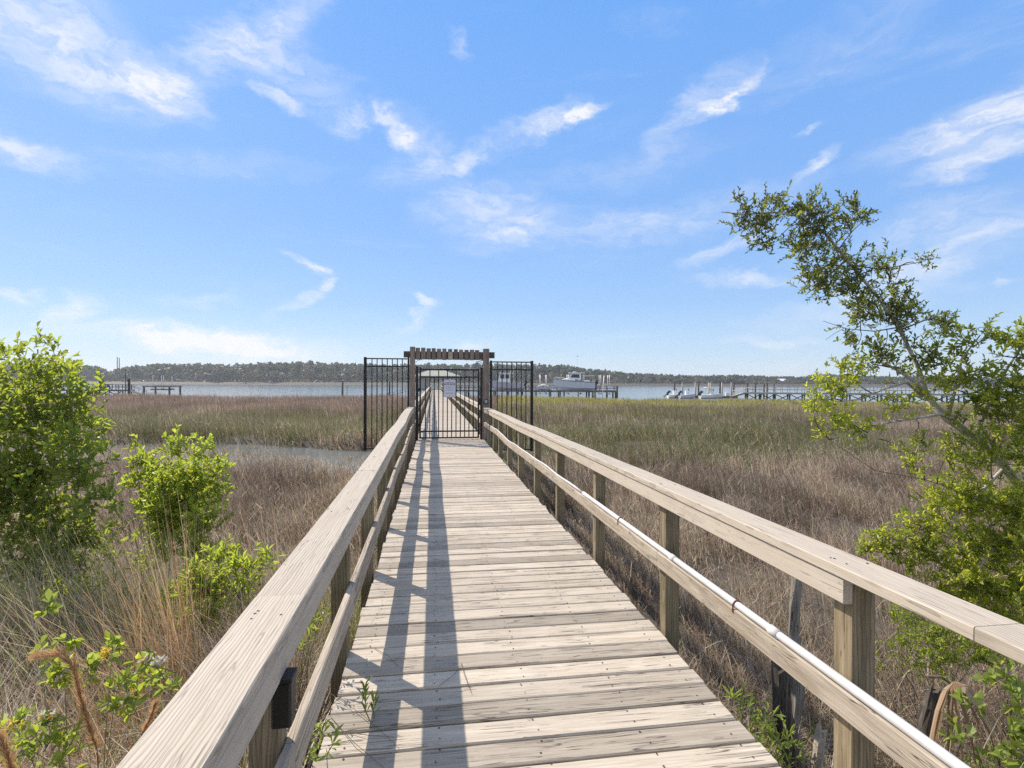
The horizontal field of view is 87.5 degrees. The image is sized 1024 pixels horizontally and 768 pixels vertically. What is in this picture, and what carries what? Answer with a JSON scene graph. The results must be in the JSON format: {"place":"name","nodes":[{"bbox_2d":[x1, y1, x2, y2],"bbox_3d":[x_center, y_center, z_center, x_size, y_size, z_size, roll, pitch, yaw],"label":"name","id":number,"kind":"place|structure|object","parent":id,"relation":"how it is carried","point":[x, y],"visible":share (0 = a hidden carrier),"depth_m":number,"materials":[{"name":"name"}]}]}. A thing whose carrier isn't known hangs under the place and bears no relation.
{"place":"outdoors","nodes":[
{"label":"outdoors","id":0,"kind":"place"},
{"bbox_2d":[0,384,1022,478],"bbox_3d":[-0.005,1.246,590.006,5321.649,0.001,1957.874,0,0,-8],"label":"river water","id":1,"kind":"structure","parent":0,"point":[629,392],"depth_m":143.14,"materials":[{"name":"blue liquid"}]},
{"bbox_2d":[1,384,133,395],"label":"dock","id":2,"kind":"object","parent":1,"relation":"in","point":[109,390],"visible":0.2,"depth_m":96.94,"materials":[{"name":"grey wood"}]},
{"bbox_2d":[127,379,130,393],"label":"piling","id":3,"kind":"object","parent":1,"relation":"in","point":[129,386],"visible":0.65,"depth_m":94.89,"materials":[{"name":"wood"}]},
{"bbox_2d":[142,376,181,394],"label":"boat lift","id":4,"kind":"object","parent":1,"relation":"in","point":[155,389],"visible":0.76,"depth_m":93.30,"materials":[{"name":"grey wood"}]},
{"bbox_2d":[493,390,519,395],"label":"boat lift","id":5,"kind":"object","parent":1,"relation":"in","point":[505,390],"visible":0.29,"depth_m":100.31,"materials":[{"name":"grey wood"}]},
{"bbox_2d":[492,371,526,389],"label":"fishing boat","id":6,"kind":"object","parent":5,"relation":"on","point":[494,384],"visible":0.77,"depth_m":100.23,"materials":[{"name":"metal"}]},
{"bbox_2d":[457,385,615,397],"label":"dock","id":7,"kind":"object","parent":1,"relation":"in","point":[528,390],"visible":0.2,"depth_m":106.62,"materials":[{"name":"grey wood"}]},
{"bbox_2d":[536,384,550,389],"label":"covered boat","id":8,"kind":"object","parent":7,"relation":"on","point":[542,388],"visible":0.82,"depth_m":105.16,"materials":[{"name":"fabric"}]},
{"bbox_2d":[583,376,601,387],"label":"console boat","id":9,"kind":"object","parent":7,"relation":"on","point":[600,384],"visible":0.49,"depth_m":107.15,"materials":[{"name":"metal"}]},
{"bbox_2d":[534,375,551,396],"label":"boat lift","id":10,"kind":"object","parent":1,"relation":"in","point":[545,390],"visible":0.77,"depth_m":103.18,"materials":[{"name":"grey wood"}]},
{"bbox_2d":[557,375,590,396],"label":"boat lift","id":11,"kind":"object","parent":1,"relation":"in","point":[559,392],"visible":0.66,"depth_m":98.31,"materials":[{"name":"grey wood"}]},
{"bbox_2d":[554,371,597,390],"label":"cabin cruiser","id":12,"kind":"object","parent":11,"relation":"on","point":[567,384],"visible":1,"depth_m":98.19,"materials":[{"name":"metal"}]},
{"bbox_2d":[592,375,616,397],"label":"boat lift","id":13,"kind":"object","parent":1,"relation":"in","point":[594,393],"visible":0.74,"depth_m":101.79,"materials":[{"name":"grey wood"}]},
{"bbox_2d":[663,389,681,397],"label":"skiff","id":14,"kind":"object","parent":1,"relation":"on","point":[674,394],"visible":0.81,"depth_m":102.86,"materials":[{"name":"white plastic"}]},
{"bbox_2d":[675,389,694,397],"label":"skiff","id":15,"kind":"object","parent":1,"relation":"on","point":[687,395],"visible":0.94,"depth_m":101.15,"materials":[{"name":"white plastic"}]},
{"bbox_2d":[695,387,722,397],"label":"skiff","id":16,"kind":"object","parent":1,"relation":"on","point":[711,394],"visible":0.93,"depth_m":101.96,"materials":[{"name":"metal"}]},
{"bbox_2d":[694,393,737,397],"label":"floating dock","id":17,"kind":"object","parent":1,"relation":"on","point":[726,395],"visible":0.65,"depth_m":105.23,"materials":[{"name":"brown wood"}]},
{"bbox_2d":[744,387,1019,402],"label":"pier","id":18,"kind":"structure","parent":1,"relation":"in","point":[881,394],"depth_m":88.44,"materials":[{"name":"grey wood"}]},
{"bbox_2d":[732,387,748,395],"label":"boat","id":19,"kind":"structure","parent":18,"relation":"attached to","point":[739,394],"depth_m":97.38,"materials":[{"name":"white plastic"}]},
{"bbox_2d":[0,0,1023,382],"label":"sky","id":20,"kind":"structure","parent":0,"point":[547,182],"materials":[{"name":"blue"}]},
{"bbox_2d":[0,381,1023,767],"bbox_3d":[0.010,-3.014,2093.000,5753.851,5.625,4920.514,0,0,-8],"label":"ground","id":21,"kind":"structure","parent":0,"point":[715,575],"depth_m":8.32,"materials":[{"name":"green plant"}]},
{"bbox_2d":[0,723,26,767],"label":"grass plume","id":22,"kind":"object","parent":21,"relation":"on","point":[6,750],"depth_m":1.71,"materials":[{"name":"beige plant"}]},
{"bbox_2d":[23,641,100,767],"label":"grass plume","id":23,"kind":"object","parent":21,"relation":"on","point":[78,689],"depth_m":1.95,"materials":[{"name":"brown plant"}]},
{"bbox_2d":[0,321,129,616],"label":"marsh elder shrub","id":24,"kind":"object","parent":21,"relation":"on","point":[19,476],"visible":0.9,"depth_m":4.25,"materials":[{"name":"green plant"}]},
{"bbox_2d":[0,588,182,767],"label":"honeysuckle vine","id":25,"kind":"object","parent":21,"relation":"on","point":[56,736],"visible":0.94,"depth_m":1.97,"materials":[{"name":"green plant"}]},
{"bbox_2d":[36,503,162,670],"bbox_3d":[-2.740,1.591,3.551,0.637,1.476,0.794,0,0,-44],"label":"young elder plant","id":26,"kind":"object","parent":21,"relation":"on","point":[108,540],"visible":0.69,"depth_m":3.48,"materials":[{"name":"green plant"}]},
{"bbox_2d":[0,637,203,767],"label":"broomsedge clump","id":27,"kind":"object","parent":21,"relation":"on","point":[96,725],"visible":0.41,"depth_m":2.41,"materials":[{"name":"beige plant"}]},
{"bbox_2d":[0,492,236,719],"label":"broomsedge clump","id":28,"kind":"object","parent":21,"relation":"on","point":[162,615],"visible":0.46,"depth_m":3.04,"materials":[{"name":"beige plant"}]},
{"bbox_2d":[0,553,248,761],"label":"broomsedge clump","id":29,"kind":"object","parent":21,"relation":"on","point":[136,646],"visible":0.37,"depth_m":2.78,"materials":[{"name":"beige plant"}]},
{"bbox_2d":[139,697,161,735],"bbox_3d":[-1.188,1.633,1.761,0.065,1.236,0.081,0,0,-38],"label":"grass plume","id":30,"kind":"object","parent":21,"relation":"on","point":[154,705],"depth_m":1.75,"materials":[{"name":"beige plant"}]},
{"bbox_2d":[117,423,237,587],"bbox_3d":[-2.936,1.367,4.763,1.254,2.069,0.757,0,0,34],"label":"marsh elder shrub","id":31,"kind":"object","parent":21,"relation":"on","point":[168,481],"visible":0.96,"depth_m":4.66,"materials":[{"name":"green plant"}]},
{"bbox_2d":[0,505,378,767],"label":"dry grass","id":32,"kind":"structure","parent":21,"relation":"on","point":[10,703],"depth_m":3.23,"materials":[{"name":"beige plant"}]},
{"bbox_2d":[125,533,285,649],"bbox_3d":[-1.945,1.651,3.519,1.029,1.361,0.829,0,0,-8],"label":"sea oxeye plant","id":33,"kind":"object","parent":21,"relation":"on","point":[235,565],"visible":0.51,"depth_m":3.40,"materials":[{"name":"green plant"}]},
{"bbox_2d":[205,373,224,381],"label":"shore tree","id":34,"kind":"object","parent":21,"relation":"on","point":[215,376],"visible":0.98,"depth_m":535.07,"materials":[{"name":"green plant"}]},
{"bbox_2d":[166,508,301,664],"bbox_3d":[-2.024,1.620,3.810,0.946,1.452,1.240,0,0,-19],"label":"broomsedge clump","id":35,"kind":"object","parent":21,"relation":"on","point":[267,576],"visible":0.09,"depth_m":3.94,"materials":[{"name":"beige plant"}]},
{"bbox_2d":[233,372,272,381],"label":"shore tree","id":36,"kind":"object","parent":21,"relation":"on","point":[260,377],"visible":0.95,"depth_m":533.79,"materials":[{"name":"green plant"}]},
{"bbox_2d":[262,373,283,381],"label":"shore tree","id":37,"kind":"object","parent":21,"relation":"on","point":[274,378],"visible":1,"depth_m":532.20,"materials":[{"name":"green plant"}]},
{"bbox_2d":[296,602,331,765],"bbox_3d":[-1.062,1.750,2.819,0.177,1.130,0.296,0,0,-8],"label":"sea oxeye plant","id":38,"kind":"object","parent":21,"relation":"on","point":[316,618],"visible":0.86,"depth_m":2.81,"materials":[{"name":"green plant"}]},
{"bbox_2d":[303,718,343,767],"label":"sea oxeye plant","id":39,"kind":"object","parent":21,"relation":"on","point":[313,749],"visible":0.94,"depth_m":2.11,"materials":[{"name":"green plant"}]},
{"bbox_2d":[5,360,1009,384],"bbox_3d":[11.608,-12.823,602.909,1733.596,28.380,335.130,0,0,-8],"label":"woods","id":40,"kind":"object","parent":21,"relation":"on","point":[308,371],"visible":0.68,"depth_m":572.23,"materials":[{"name":"green plant"}]},
{"bbox_2d":[116,385,1023,767],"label":"boardwalk","id":41,"kind":"structure","parent":21,"relation":"on","point":[514,601],"depth_m":2.65,"materials":[{"name":"brown wood"}]},
{"bbox_2d":[356,676,379,718],"bbox_3d":[-0.665,1.443,2.471,0.115,0.194,0.067,0,0,-23],"label":"deck weed","id":42,"kind":"object","parent":41,"relation":"on","point":[373,704],"visible":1,"depth_m":2.46,"materials":[{"name":"green plant"}]},
{"bbox_2d":[330,559,470,765],"bbox_3d":[-0.668,1.526,3.402,0.710,0.015,2.534,0,0,-8],"label":"loose straw","id":43,"kind":"object","parent":41,"relation":"on","point":[372,723],"visible":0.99,"depth_m":2.42,"materials":[{"name":"beige plant"}]},
{"bbox_2d":[415,370,458,390],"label":"pavilion","id":44,"kind":"structure","parent":41,"relation":"on","point":[435,373],"depth_m":116.03,"materials":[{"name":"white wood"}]},
{"bbox_2d":[404,347,494,452],"bbox_3d":[-1.694,1.053,14.515,2.465,4.100,0.227,0,0,-8],"label":"gate arbor","id":45,"kind":"object","parent":41,"relation":"attached to","point":[484,356],"visible":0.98,"depth_m":14.48,"materials":[{"name":"brown wood"}]},
{"bbox_2d":[363,357,409,449],"bbox_3d":[-3.337,0.523,14.249,1.188,2.470,0.070,0,0,-8],"label":"fence panel","id":46,"kind":"object","parent":45,"relation":"attached to","point":[365,404],"visible":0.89,"depth_m":14.21,"materials":[{"name":"black metal"}]},
{"bbox_2d":[415,366,482,443],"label":"metal gate","id":47,"kind":"structure","parent":45,"relation":"attached to","point":[480,401],"depth_m":14.49,"materials":[{"name":"black metal"}]},
{"bbox_2d":[444,380,455,396],"bbox_3d":[-1.690,0.120,14.490,0.324,0.480,0.037,0,0,-8],"label":"sign","id":48,"kind":"object","parent":47,"relation":"attached to","point":[449,388],"visible":1,"depth_m":14.48,"materials":[{"name":"white paper"}]},
{"bbox_2d":[490,360,532,450],"bbox_3d":[-0.013,0.609,14.735,1.202,2.500,0.070,0,0,-8],"label":"fence panel","id":49,"kind":"object","parent":45,"relation":"attached to","point":[531,395],"visible":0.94,"depth_m":14.74,"materials":[{"name":"black metal"}]},
{"bbox_2d":[672,379,683,383],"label":"shore tree","id":50,"kind":"object","parent":21,"relation":"on","point":[678,381],"visible":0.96,"depth_m":534.04,"materials":[{"name":"green plant"}]},
{"bbox_2d":[726,378,738,383],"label":"shore tree","id":51,"kind":"object","parent":21,"relation":"on","point":[730,380],"visible":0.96,"depth_m":532.99,"materials":[{"name":"green plant"}]},
{"bbox_2d":[721,681,814,767],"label":"sea oxeye plant","id":52,"kind":"object","parent":21,"relation":"on","point":[765,727],"visible":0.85,"depth_m":2.59,"materials":[{"name":"green plant"}]},
{"bbox_2d":[771,660,803,767],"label":"rotten stump","id":53,"kind":"object","parent":21,"relation":"on","point":[781,689],"visible":0.62,"depth_m":2.91,"materials":[{"name":"brown wood"}]},
{"bbox_2d":[788,576,804,767],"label":"weathered post","id":54,"kind":"object","parent":21,"relation":"on","point":[798,694],"visible":0.51,"depth_m":3.33,"materials":[{"name":"grey wood"}]},
{"bbox_2d":[810,720,826,767],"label":"broken stake","id":55,"kind":"object","parent":21,"relation":"on","point":[817,757],"visible":1,"depth_m":2.43,"materials":[{"name":"grey wood"}]},
{"bbox_2d":[656,593,1023,767],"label":"fallen thatch","id":56,"kind":"object","parent":21,"relation":"on","point":[883,690],"visible":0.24,"depth_m":3.83,"materials":[{"name":"brown plant"}]},
{"bbox_2d":[927,675,1015,767],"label":"dried palm frond","id":57,"kind":"object","parent":56,"relation":"on","point":[952,687],"visible":0.74,"depth_m":3.01,"materials":[{"name":"brown plant"}]},
{"bbox_2d":[717,179,1023,659],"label":"yaupon tree","id":58,"kind":"object","parent":21,"relation":"on","point":[967,496],"visible":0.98,"depth_m":3.64,"materials":[{"name":"green plant"}]},
{"bbox_2d":[917,682,941,743],"bbox_3d":[2.399,2.215,3.111,0.150,0.989,0.119,0,0,-8],"label":"rotten stump","id":59,"kind":"object","parent":21,"relation":"on","point":[927,709],"visible":0.51,"depth_m":3.09,"materials":[{"name":"grey wood"}]},
{"bbox_2d":[875,581,1023,736],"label":"shrub","id":60,"kind":"object","parent":21,"relation":"on","point":[943,654],"visible":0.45,"depth_m":3.81,"materials":[{"name":"green plant"}]},
{"bbox_2d":[936,653,1023,767],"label":"broad leaf vine","id":61,"kind":"object","parent":21,"relation":"on","point":[1015,728],"visible":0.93,"depth_m":2.86,"materials":[{"name":"green plant"}]},
{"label":"floating dock","id":62,"kind":"object","parent":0,"visible":0},
{"bbox_2d":[126,385,146,393],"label":"gangway","id":63,"kind":"object","parent":62,"relation":"on","point":[134,391],"visible":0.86,"depth_m":95.61,"materials":[{"name":"grey metal"}]}
]}

